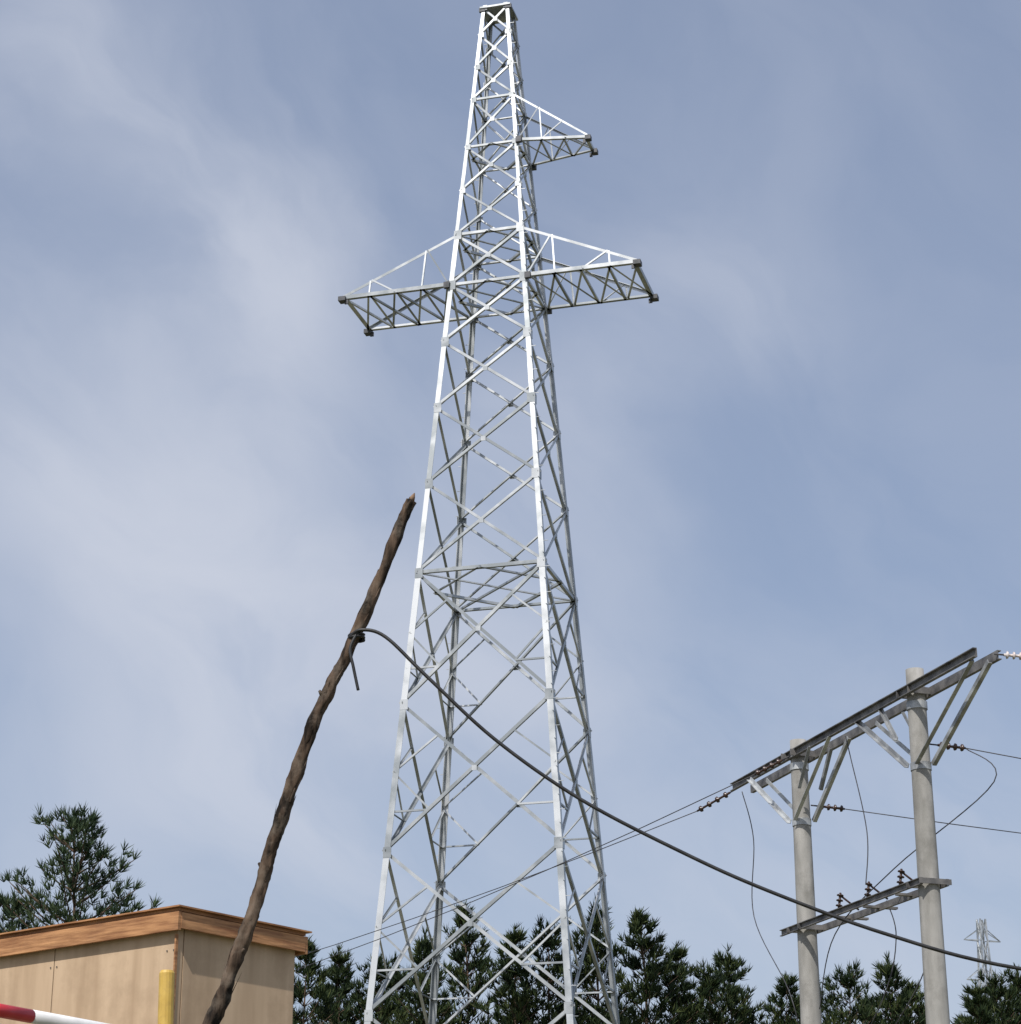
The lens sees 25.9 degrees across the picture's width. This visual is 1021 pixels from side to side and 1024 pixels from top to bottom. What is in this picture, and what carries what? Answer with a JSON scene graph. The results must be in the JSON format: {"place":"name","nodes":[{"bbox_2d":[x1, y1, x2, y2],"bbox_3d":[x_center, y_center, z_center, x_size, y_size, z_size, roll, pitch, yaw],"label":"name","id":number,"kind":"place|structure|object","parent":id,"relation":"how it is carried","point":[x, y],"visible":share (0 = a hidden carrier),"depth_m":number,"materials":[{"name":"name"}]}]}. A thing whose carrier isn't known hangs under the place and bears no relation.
{"place":"outdoors","nodes":[
{"label":"outdoors","id":0,"kind":"place"},
{"bbox_2d":[0,0,1020,1023],"label":"sky","id":1,"kind":"structure","parent":0,"point":[792,472],"materials":[{"name":"blue"}]},
{"bbox_3d":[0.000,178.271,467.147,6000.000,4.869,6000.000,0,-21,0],"label":"ground","id":2,"kind":"structure","parent":0,"visible":0},
{"bbox_2d":[0,891,45,932],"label":"pine tree","id":3,"kind":"object","parent":2,"relation":"on","point":[5,910],"visible":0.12,"depth_m":31.44,"materials":[{"name":"green plant"}]},
{"bbox_2d":[0,803,163,932],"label":"pine tree","id":4,"kind":"object","parent":2,"relation":"on","point":[76,825],"visible":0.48,"depth_m":30.02,"materials":[{"name":"green plant"}]},
{"bbox_2d":[0,970,174,1023],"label":"height limit barrier","id":5,"kind":"object","parent":2,"relation":"on","point":[165,999],"visible":1,"depth_m":11.04,"materials":[{"name":"metal"}]},
{"bbox_2d":[0,904,311,1023],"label":"wooden hut","id":6,"kind":"object","parent":2,"relation":"on","point":[106,969],"visible":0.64,"depth_m":14.30,"materials":[{"name":"brown wood"}]},
{"bbox_2d":[202,493,416,1023],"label":"wooden prop pole","id":7,"kind":"object","parent":2,"relation":"on","point":[221,1001],"visible":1,"depth_m":7.13,"materials":[{"name":"brown wood"}]},
{"bbox_2d":[348,628,1020,970],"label":"overhead cable","id":8,"kind":"object","parent":7,"relation":"attached to","point":[353,635],"visible":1,"depth_m":7.08,"materials":[{"name":"black rubber"}]},
{"bbox_2d":[338,2,658,1023],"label":"electricity pylon","id":9,"kind":"object","parent":2,"relation":"on","point":[502,14],"visible":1,"depth_m":74.54,"materials":[{"name":"metal"}]},
{"bbox_2d":[293,892,1020,1023],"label":"pine tree line","id":10,"kind":"object","parent":2,"relation":"on","point":[982,1008],"visible":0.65,"depth_m":80.19,"materials":[{"name":"green plant"}]},
{"bbox_2d":[294,647,1020,1023],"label":"utility pole frame","id":11,"kind":"object","parent":2,"relation":"on","point":[928,883],"visible":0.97,"depth_m":29.82,"materials":[{"name":"concrete"}]},
{"bbox_2d":[964,918,1000,997],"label":"electricity pylon","id":12,"kind":"object","parent":2,"relation":"on","point":[980,931],"visible":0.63,"depth_m":253.62,"materials":[{"name":"metal"}]}
]}

